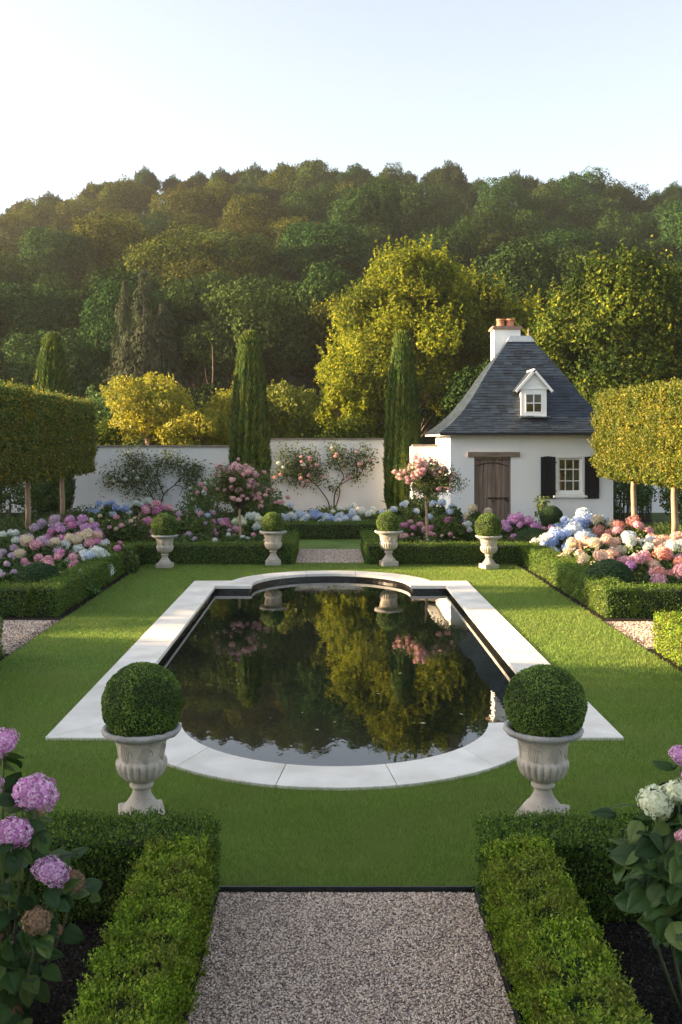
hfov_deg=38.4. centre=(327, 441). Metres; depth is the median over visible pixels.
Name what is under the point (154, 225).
wood tree
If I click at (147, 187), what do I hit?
wood tree
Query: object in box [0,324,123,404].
wood tree
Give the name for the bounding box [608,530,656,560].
hydrangea
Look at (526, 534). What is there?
clipped bush
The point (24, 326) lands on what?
wood tree
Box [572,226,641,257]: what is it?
wood tree
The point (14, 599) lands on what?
box hedge
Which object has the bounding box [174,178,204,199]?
wood tree
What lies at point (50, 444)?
pleached tree
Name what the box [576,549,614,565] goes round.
hydrangea
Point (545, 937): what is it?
box hedge
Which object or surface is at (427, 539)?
flowering bush
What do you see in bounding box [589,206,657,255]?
wood tree
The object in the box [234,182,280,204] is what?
wood tree
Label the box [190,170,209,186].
wood tree
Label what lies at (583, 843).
box hedge
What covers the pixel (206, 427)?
golden shrub
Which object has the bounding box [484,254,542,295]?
wood tree
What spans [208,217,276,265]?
wood tree
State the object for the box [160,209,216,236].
wood tree
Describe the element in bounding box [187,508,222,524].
hydrangea
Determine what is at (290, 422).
olive shrub
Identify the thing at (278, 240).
wood tree
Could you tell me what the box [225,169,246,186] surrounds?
wood tree
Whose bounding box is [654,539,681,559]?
hydrangea
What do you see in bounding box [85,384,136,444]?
green shrub
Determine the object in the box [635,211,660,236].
wood tree
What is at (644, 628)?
gravel
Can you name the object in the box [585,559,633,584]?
clipped dome
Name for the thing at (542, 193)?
wood tree
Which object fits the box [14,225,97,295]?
wood tree
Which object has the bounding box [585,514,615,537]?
hydrangea
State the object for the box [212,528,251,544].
flowering bush
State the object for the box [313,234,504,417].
golden tree
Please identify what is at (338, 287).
wood tree
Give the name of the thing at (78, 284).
wood tree
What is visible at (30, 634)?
gravel path
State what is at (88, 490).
garden wall
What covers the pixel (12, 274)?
wood tree
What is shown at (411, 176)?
wood tree
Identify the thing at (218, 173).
wood tree
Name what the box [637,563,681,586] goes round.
hydrangea
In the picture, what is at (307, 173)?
wood tree
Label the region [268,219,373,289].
wood tree
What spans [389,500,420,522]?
hydrangea
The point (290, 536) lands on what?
box hedge
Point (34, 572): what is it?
clipped dome
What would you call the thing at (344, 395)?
golden shrub
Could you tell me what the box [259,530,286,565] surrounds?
stone urn
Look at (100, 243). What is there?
wood tree
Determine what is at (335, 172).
wood tree
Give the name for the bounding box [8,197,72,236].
wood tree
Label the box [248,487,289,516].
rose bush
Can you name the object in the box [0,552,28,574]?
hydrangea
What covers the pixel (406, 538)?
flowering bush
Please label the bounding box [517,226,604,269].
wood tree
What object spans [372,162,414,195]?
wood tree
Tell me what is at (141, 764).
stone urn
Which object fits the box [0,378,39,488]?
pleached tree
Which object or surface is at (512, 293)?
wood tree
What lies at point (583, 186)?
wood tree
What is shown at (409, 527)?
hydrangea
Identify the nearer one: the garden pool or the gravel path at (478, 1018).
the gravel path at (478, 1018)
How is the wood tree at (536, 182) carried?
on the hill
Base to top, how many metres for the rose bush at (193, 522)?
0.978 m
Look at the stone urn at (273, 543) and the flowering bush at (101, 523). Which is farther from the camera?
the flowering bush at (101, 523)
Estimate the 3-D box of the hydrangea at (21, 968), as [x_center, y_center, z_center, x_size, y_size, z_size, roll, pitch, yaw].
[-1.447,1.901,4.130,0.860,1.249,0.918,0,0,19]
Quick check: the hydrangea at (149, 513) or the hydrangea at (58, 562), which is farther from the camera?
the hydrangea at (149, 513)
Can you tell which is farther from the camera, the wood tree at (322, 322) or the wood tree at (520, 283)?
the wood tree at (520, 283)
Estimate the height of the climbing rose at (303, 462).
2.843 m
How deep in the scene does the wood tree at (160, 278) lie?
70.49 m
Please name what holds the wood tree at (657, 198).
on the hill
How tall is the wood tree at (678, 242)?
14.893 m
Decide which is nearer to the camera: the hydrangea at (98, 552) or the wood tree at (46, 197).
the hydrangea at (98, 552)
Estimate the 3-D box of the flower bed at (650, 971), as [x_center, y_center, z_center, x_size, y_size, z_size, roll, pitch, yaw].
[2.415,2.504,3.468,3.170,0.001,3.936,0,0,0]
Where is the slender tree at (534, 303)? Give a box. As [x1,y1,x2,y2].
[511,288,548,335]
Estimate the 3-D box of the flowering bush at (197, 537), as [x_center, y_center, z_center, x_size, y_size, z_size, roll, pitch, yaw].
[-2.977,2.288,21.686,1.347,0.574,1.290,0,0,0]
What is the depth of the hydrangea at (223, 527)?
23.82 m
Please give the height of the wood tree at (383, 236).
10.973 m
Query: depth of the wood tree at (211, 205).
136.62 m
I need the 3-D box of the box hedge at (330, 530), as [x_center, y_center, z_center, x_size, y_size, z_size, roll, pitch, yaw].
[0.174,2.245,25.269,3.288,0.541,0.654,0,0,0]
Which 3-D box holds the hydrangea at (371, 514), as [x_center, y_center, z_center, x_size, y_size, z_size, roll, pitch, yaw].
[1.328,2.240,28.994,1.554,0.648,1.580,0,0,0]
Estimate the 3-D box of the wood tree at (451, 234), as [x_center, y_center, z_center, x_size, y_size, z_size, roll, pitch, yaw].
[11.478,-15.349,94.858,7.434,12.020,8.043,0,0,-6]
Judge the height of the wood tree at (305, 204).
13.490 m
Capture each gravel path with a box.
[1,620,59,653]
[187,892,516,1023]
[296,549,361,562]
[604,621,656,648]
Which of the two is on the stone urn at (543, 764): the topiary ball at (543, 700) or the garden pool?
the topiary ball at (543, 700)
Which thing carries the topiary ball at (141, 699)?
in the stone urn at (141, 764)
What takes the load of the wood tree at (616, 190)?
on the hill
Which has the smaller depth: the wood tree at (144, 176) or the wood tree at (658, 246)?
the wood tree at (658, 246)
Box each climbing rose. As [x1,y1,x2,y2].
[95,439,210,502]
[270,434,379,507]
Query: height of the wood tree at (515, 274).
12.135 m
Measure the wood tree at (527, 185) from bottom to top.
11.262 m
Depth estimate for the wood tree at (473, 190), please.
160.13 m
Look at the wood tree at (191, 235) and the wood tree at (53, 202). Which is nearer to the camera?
the wood tree at (191, 235)
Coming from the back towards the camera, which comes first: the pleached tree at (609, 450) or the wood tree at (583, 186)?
the wood tree at (583, 186)
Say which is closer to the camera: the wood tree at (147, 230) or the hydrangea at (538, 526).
the hydrangea at (538, 526)
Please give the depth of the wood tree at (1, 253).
95.53 m
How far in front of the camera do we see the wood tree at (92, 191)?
164.53 m
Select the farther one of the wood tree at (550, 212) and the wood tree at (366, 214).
the wood tree at (550, 212)
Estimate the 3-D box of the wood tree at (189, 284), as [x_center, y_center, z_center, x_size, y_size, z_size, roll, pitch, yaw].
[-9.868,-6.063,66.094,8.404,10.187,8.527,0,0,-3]
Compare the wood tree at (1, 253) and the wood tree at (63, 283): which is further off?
the wood tree at (1, 253)
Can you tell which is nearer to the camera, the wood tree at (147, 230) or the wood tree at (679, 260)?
the wood tree at (679, 260)
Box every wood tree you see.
[0,204,15,222]
[0,211,36,254]
[0,251,34,290]
[0,252,53,295]
[0,279,94,358]
[0,297,11,342]
[0,303,102,384]
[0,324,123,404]
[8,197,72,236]
[9,198,39,222]
[14,225,71,254]
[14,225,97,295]
[21,272,77,324]
[37,191,59,204]
[43,194,69,230]
[46,193,109,233]
[51,258,163,362]
[61,210,151,293]
[63,275,106,296]
[75,181,112,208]
[79,277,188,390]
[82,211,155,264]
[83,204,137,223]
[84,270,187,314]
[94,174,153,220]
[118,232,222,287]
[125,211,172,232]
[127,435,161,444]
[133,165,162,195]
[133,184,159,212]
[134,279,220,384]
[137,208,182,240]
[141,279,265,395]
[147,220,231,275]
[148,187,207,228]
[157,252,259,300]
[159,173,181,191]
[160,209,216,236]
[166,270,236,380]
[169,182,235,233]
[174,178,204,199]
[178,279,316,386]
[184,379,232,438]
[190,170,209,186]
[194,228,288,284]
[198,177,247,218]
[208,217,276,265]
[210,167,236,185]
[210,193,292,236]
[220,199,275,226]
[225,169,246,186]
[227,272,331,388]
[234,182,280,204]
[236,271,306,383]
[237,162,267,186]
[257,168,312,210]
[258,222,353,285]
[262,214,328,261]
[267,384,323,437]
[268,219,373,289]
[270,161,303,190]
[275,182,344,224]
[276,194,316,214]
[280,291,355,418]
[285,157,339,197]
[289,257,353,381]
[298,159,328,173]
[320,180,371,217]
[324,175,410,257]
[326,168,340,183]
[335,162,371,184]
[337,173,378,194]
[341,223,398,282]
[349,246,458,292]
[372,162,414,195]
[375,180,448,248]
[387,180,430,233]
[394,223,439,251]
[402,171,418,182]
[411,219,484,275]
[416,361,444,436]
[420,167,436,192]
[425,185,475,225]
[428,159,471,207]
[428,180,472,210]
[442,210,490,245]
[454,196,521,271]
[464,180,493,214]
[468,235,569,322]
[469,190,516,212]
[470,229,550,283]
[471,177,486,185]
[472,175,546,231]
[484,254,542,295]
[497,285,527,306]
[501,169,533,205]
[502,208,563,250]
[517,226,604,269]
[520,195,578,235]
[521,178,579,212]
[524,174,543,193]
[528,243,597,299]
[548,166,611,227]
[560,171,579,191]
[566,248,676,285]
[572,196,636,239]
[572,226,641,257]
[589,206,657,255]
[596,178,655,223]
[602,184,630,206]
[626,237,680,270]
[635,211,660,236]
[643,201,681,247]
[646,190,668,213]
[649,199,681,232]
[652,193,681,211]
[656,253,681,268]
[662,180,681,197]
[665,215,681,259]
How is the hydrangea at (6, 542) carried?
on the flower bed at (34, 518)
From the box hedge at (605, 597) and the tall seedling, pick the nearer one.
the box hedge at (605, 597)
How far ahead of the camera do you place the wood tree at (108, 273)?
65.63 m
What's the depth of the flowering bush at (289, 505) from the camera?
30.80 m
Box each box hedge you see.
[0,580,37,616]
[0,615,5,656]
[0,806,224,923]
[29,540,140,616]
[62,831,217,1023]
[138,540,296,564]
[281,529,299,560]
[283,519,378,538]
[359,528,379,558]
[363,539,521,564]
[472,806,681,923]
[480,827,652,1023]
[517,540,639,618]
[626,579,681,617]
[650,607,681,667]
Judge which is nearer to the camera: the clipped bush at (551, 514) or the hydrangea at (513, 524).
the hydrangea at (513, 524)
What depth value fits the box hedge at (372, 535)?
21.50 m
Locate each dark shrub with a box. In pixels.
[0,481,48,520]
[31,478,71,516]
[230,487,265,516]
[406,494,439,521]
[613,479,657,519]
[613,481,650,517]
[655,487,681,519]
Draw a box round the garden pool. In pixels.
[45,570,623,790]
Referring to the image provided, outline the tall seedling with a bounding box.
[533,495,549,526]
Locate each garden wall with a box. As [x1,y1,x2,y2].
[2,445,234,512]
[268,438,389,511]
[409,444,437,507]
[615,484,680,512]
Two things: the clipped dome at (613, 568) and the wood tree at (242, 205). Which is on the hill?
the wood tree at (242, 205)
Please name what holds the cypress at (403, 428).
on the flower bed
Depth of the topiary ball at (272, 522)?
19.61 m
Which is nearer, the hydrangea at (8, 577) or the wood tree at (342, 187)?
the hydrangea at (8, 577)
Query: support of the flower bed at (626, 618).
on the ground at (659, 517)
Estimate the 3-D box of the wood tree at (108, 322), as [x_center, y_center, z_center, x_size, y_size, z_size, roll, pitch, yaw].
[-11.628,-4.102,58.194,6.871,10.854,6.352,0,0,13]
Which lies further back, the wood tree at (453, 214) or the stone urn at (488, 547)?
the wood tree at (453, 214)
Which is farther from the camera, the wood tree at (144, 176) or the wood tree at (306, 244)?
the wood tree at (144, 176)
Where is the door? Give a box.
[474,457,510,520]
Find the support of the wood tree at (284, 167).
on the hill
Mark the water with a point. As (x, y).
(257, 671)
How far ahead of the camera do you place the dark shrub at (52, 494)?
31.28 m
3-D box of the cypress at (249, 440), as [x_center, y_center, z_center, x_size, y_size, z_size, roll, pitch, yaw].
[-2.610,-0.623,33.011,1.589,6.346,1.620,0,0,0]
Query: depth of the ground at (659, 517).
31.50 m
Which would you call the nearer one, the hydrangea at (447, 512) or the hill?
the hydrangea at (447, 512)
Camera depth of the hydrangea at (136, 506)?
29.88 m
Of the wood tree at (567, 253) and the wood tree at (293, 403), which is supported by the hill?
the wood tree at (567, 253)
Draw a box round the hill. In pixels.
[3,223,593,443]
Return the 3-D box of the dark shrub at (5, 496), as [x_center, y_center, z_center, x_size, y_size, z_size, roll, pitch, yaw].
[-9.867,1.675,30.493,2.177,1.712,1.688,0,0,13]
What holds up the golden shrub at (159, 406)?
on the ground at (659, 517)
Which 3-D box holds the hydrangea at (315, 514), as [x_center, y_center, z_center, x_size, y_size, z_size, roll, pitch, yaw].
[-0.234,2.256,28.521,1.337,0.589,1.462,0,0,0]
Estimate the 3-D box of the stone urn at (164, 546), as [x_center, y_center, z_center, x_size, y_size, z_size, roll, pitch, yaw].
[-3.210,2.163,19.334,0.529,0.655,0.528,0,0,6]
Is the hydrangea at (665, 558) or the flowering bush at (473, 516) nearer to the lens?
the hydrangea at (665, 558)
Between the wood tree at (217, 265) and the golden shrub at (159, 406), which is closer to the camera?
the golden shrub at (159, 406)
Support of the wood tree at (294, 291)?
on the hill
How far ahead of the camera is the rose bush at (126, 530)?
21.63 m
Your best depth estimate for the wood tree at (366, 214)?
105.61 m
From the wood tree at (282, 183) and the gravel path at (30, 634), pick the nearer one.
the gravel path at (30, 634)
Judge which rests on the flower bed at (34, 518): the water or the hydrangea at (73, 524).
the hydrangea at (73, 524)
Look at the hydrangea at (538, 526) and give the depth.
22.42 m
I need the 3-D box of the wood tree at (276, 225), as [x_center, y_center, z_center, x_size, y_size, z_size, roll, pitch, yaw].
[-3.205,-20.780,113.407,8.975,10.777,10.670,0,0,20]
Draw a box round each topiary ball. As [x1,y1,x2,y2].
[101,662,183,736]
[151,513,177,535]
[261,512,284,531]
[376,511,400,531]
[475,513,502,535]
[503,663,587,736]
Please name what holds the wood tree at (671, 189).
on the hill
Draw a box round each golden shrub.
[99,371,197,444]
[154,405,230,444]
[200,381,233,444]
[309,350,388,437]
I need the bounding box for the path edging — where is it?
[181,886,522,1023]
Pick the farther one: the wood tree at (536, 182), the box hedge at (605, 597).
the wood tree at (536, 182)
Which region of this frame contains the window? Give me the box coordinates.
[553,455,586,497]
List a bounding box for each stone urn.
[101,722,181,825]
[151,534,177,567]
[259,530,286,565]
[375,530,402,566]
[475,535,501,569]
[503,720,583,825]
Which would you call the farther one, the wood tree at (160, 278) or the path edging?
the wood tree at (160, 278)
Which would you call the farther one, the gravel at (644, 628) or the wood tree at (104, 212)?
the wood tree at (104, 212)
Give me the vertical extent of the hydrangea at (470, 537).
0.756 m
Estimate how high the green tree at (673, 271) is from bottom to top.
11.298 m
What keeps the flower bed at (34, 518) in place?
on the ground at (659, 517)
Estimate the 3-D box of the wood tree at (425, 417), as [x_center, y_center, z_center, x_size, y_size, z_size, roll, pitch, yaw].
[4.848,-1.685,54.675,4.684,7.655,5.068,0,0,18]
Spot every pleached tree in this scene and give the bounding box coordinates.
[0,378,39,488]
[0,384,73,530]
[58,393,98,519]
[586,384,647,529]
[620,377,681,533]
[660,377,681,488]
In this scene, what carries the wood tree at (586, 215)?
on the hill
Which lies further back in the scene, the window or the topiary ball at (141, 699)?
the window
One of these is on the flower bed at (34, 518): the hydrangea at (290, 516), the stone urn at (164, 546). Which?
the hydrangea at (290, 516)
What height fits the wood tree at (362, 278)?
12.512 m
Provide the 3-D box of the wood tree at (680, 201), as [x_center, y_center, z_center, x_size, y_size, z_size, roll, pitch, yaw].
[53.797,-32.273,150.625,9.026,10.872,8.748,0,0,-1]
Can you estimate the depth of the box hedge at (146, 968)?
4.12 m
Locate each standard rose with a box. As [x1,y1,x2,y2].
[198,457,279,540]
[390,452,469,537]
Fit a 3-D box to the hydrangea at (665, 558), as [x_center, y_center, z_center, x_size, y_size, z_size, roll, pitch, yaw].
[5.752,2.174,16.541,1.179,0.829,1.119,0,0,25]
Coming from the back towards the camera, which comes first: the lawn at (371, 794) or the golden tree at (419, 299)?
the golden tree at (419, 299)
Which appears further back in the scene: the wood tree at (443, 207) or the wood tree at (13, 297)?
the wood tree at (443, 207)
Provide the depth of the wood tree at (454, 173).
164.65 m
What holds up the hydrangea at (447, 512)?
on the flower bed
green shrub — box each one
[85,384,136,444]
[94,419,123,444]
[297,412,380,437]
[426,355,490,443]
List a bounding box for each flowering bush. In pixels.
[89,514,141,545]
[89,538,140,573]
[173,531,212,544]
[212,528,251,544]
[243,532,264,542]
[277,499,296,513]
[397,533,423,544]
[418,534,462,544]
[463,504,491,529]
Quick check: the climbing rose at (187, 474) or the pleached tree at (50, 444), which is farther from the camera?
the climbing rose at (187, 474)
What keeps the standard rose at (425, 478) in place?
on the flower bed
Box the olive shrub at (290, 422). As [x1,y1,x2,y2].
[266,378,324,437]
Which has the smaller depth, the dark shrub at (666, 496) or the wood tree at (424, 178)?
the dark shrub at (666, 496)
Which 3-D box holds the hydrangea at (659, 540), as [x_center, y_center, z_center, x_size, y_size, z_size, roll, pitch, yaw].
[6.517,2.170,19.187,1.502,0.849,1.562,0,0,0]
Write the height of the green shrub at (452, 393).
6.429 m
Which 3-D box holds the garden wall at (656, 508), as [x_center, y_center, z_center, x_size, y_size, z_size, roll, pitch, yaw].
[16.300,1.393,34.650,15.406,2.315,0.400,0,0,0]
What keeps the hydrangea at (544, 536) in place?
on the flower bed
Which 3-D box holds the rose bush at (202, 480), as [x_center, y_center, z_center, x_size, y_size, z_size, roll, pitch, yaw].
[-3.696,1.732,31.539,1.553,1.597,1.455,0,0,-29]
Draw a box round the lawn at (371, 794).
[0,563,681,885]
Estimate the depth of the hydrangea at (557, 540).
19.20 m
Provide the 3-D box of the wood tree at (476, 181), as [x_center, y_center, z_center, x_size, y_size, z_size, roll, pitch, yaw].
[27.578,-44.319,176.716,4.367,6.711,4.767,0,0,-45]
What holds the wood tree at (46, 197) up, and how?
on the hill
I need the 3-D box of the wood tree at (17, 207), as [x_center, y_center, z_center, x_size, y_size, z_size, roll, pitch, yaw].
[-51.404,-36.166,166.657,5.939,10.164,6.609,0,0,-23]
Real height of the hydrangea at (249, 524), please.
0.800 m
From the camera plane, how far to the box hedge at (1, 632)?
11.35 m
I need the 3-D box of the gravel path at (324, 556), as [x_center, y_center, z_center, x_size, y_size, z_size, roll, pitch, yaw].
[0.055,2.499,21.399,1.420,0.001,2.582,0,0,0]
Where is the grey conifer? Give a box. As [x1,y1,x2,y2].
[97,268,188,444]
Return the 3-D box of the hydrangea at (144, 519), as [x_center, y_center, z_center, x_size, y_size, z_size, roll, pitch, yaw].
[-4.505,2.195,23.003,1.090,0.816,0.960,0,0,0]
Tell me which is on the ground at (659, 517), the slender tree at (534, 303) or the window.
the slender tree at (534, 303)
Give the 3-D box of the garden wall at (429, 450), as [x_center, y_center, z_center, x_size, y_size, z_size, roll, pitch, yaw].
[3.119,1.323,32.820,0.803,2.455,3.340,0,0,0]
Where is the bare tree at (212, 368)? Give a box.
[205,345,213,391]
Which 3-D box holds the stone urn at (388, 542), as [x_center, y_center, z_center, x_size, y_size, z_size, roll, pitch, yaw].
[1.232,2.134,19.617,0.575,0.711,0.574,0,0,-10]
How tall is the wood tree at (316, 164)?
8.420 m
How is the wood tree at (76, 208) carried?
on the hill
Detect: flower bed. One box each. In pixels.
[0,513,298,554]
[0,902,208,1023]
[1,565,142,619]
[479,892,681,1023]
[517,565,655,620]
[646,649,681,671]
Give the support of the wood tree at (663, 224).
on the hill
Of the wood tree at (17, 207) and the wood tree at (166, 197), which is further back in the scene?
the wood tree at (17, 207)
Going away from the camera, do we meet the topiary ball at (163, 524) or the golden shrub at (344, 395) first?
the topiary ball at (163, 524)
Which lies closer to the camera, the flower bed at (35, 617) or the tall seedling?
the flower bed at (35, 617)
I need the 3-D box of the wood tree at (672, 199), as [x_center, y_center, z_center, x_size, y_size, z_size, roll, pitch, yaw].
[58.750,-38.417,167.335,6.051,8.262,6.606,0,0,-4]
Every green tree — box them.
[424,260,533,416]
[512,235,681,406]
[652,261,681,321]
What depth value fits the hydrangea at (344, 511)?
30.81 m
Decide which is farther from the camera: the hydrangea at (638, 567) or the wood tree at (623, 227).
the wood tree at (623, 227)
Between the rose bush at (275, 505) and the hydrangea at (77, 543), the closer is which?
the hydrangea at (77, 543)
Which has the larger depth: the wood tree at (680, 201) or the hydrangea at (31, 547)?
the wood tree at (680, 201)
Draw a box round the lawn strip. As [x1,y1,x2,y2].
[298,539,360,548]
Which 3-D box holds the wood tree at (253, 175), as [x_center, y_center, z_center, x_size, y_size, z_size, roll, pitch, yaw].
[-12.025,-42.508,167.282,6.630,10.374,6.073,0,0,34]
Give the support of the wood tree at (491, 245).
on the hill
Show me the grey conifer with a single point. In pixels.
(135, 354)
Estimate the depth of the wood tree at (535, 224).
111.55 m
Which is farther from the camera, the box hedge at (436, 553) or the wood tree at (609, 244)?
the wood tree at (609, 244)
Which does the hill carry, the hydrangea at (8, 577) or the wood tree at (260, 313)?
the wood tree at (260, 313)
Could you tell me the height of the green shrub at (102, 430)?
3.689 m
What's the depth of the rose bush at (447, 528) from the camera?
22.12 m
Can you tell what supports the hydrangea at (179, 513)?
on the flower bed at (34, 518)
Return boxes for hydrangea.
[0,529,23,557]
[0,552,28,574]
[0,569,16,584]
[0,727,102,1023]
[9,533,71,565]
[22,549,78,570]
[29,514,67,539]
[44,514,106,547]
[59,569,100,597]
[61,528,110,556]
[66,545,115,576]
[84,500,129,522]
[121,497,152,516]
[125,517,155,544]
[135,499,178,529]
[174,510,199,538]
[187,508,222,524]
[204,518,245,541]
[231,512,262,538]
[281,509,311,523]
[300,509,335,522]
[321,513,360,523]
[331,502,368,516]
[349,506,386,521]
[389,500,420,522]
[397,519,429,541]
[428,499,463,529]
[454,521,480,542]
[498,512,548,540]
[529,526,560,542]
[530,523,553,530]
[540,522,607,552]
[553,507,609,533]
[556,533,628,564]
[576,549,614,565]
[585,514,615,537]
[590,745,681,1014]
[603,515,653,541]
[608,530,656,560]
[617,549,661,583]
[636,531,681,558]
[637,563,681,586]
[646,545,681,575]
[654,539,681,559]
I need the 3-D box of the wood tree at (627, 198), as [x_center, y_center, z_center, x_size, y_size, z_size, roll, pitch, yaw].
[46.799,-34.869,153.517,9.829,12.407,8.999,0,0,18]
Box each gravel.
[608,621,657,647]
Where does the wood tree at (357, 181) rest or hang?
on the hill
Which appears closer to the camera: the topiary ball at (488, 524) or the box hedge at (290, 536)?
the topiary ball at (488, 524)
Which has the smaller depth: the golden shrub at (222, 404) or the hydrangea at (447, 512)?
the hydrangea at (447, 512)
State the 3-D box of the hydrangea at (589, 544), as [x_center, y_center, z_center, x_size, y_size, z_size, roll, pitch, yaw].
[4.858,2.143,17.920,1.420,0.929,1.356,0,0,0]
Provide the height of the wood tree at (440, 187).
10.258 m
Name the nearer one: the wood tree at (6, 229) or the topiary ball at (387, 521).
the topiary ball at (387, 521)
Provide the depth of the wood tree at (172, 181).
176.96 m
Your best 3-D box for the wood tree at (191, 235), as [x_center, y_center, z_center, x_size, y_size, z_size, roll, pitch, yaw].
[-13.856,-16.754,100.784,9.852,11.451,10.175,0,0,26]
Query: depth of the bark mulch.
4.70 m
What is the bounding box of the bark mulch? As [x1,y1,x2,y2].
[4,563,681,1023]
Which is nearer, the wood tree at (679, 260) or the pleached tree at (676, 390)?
the pleached tree at (676, 390)
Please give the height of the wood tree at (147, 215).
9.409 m
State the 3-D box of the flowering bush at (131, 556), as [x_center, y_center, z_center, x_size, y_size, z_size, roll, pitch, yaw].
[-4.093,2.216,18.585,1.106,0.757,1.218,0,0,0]
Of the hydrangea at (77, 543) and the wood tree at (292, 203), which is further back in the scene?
the wood tree at (292, 203)
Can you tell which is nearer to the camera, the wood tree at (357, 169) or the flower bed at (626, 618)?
the flower bed at (626, 618)
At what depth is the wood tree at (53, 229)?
124.01 m
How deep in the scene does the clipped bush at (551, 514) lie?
25.31 m
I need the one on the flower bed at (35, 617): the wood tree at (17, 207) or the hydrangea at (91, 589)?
the hydrangea at (91, 589)
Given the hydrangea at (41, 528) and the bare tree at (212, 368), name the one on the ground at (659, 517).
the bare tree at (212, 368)
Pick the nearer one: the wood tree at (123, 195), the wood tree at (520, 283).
the wood tree at (520, 283)
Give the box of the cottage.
[424,319,612,522]
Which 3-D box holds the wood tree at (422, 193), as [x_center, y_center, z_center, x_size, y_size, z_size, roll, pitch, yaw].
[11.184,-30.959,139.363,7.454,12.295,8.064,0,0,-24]
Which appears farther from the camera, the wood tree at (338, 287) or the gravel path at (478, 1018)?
the wood tree at (338, 287)
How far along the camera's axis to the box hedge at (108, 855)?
5.13 m
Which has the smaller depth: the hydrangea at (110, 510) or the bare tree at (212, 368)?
the hydrangea at (110, 510)
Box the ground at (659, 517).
[3,513,681,1019]
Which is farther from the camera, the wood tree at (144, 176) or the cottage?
the wood tree at (144, 176)
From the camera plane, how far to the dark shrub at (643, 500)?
29.57 m
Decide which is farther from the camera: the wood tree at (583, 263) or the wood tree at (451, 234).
the wood tree at (451, 234)
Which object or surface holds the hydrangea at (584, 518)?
on the flower bed
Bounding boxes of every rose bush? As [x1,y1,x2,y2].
[101,514,152,542]
[173,482,220,518]
[176,507,214,536]
[194,472,225,515]
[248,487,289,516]
[422,514,469,541]
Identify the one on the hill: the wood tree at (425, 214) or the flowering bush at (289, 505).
the wood tree at (425, 214)
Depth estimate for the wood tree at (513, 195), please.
133.17 m
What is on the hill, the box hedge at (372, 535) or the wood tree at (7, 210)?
the wood tree at (7, 210)
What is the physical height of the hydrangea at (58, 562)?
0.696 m
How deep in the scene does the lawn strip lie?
23.74 m
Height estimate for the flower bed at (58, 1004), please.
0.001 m
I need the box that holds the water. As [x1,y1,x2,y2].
[157,579,513,765]
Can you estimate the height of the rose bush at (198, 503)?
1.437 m
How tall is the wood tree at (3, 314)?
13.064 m
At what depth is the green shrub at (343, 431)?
37.91 m
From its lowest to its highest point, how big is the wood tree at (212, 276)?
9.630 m
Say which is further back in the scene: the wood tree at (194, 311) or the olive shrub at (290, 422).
the wood tree at (194, 311)
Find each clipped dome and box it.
[15,562,59,583]
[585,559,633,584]
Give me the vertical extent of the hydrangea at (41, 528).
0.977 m
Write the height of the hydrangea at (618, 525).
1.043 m
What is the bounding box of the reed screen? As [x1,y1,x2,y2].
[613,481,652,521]
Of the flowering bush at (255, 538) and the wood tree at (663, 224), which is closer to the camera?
the flowering bush at (255, 538)
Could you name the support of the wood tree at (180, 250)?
on the hill
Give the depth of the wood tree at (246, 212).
134.29 m
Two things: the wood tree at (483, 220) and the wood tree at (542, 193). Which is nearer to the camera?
the wood tree at (483, 220)
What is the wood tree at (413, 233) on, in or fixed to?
on the hill
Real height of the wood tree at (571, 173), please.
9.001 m
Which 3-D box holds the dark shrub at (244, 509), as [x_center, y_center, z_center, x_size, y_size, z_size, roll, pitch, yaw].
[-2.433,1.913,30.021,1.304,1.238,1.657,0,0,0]
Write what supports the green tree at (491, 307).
on the ground at (659, 517)
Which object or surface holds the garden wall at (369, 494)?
on the ground at (659, 517)
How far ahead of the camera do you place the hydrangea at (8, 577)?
15.31 m
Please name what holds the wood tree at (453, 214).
on the hill
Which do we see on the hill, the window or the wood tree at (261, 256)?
the wood tree at (261, 256)
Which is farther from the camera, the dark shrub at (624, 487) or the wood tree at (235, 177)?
the wood tree at (235, 177)
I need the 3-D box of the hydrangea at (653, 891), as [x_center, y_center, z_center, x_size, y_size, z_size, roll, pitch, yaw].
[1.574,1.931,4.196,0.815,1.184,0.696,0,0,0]
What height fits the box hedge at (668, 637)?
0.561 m
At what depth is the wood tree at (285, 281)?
71.94 m
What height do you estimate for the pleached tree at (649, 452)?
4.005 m
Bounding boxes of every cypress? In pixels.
[30,331,75,514]
[228,330,272,512]
[381,329,422,508]
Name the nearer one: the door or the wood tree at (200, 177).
the door
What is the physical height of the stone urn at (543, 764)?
0.630 m
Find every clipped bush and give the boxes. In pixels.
[514,527,546,542]
[539,505,562,527]
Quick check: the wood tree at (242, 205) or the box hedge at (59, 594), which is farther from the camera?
the wood tree at (242, 205)
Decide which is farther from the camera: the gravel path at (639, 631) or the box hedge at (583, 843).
the gravel path at (639, 631)
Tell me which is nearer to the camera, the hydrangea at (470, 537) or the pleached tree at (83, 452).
the hydrangea at (470, 537)

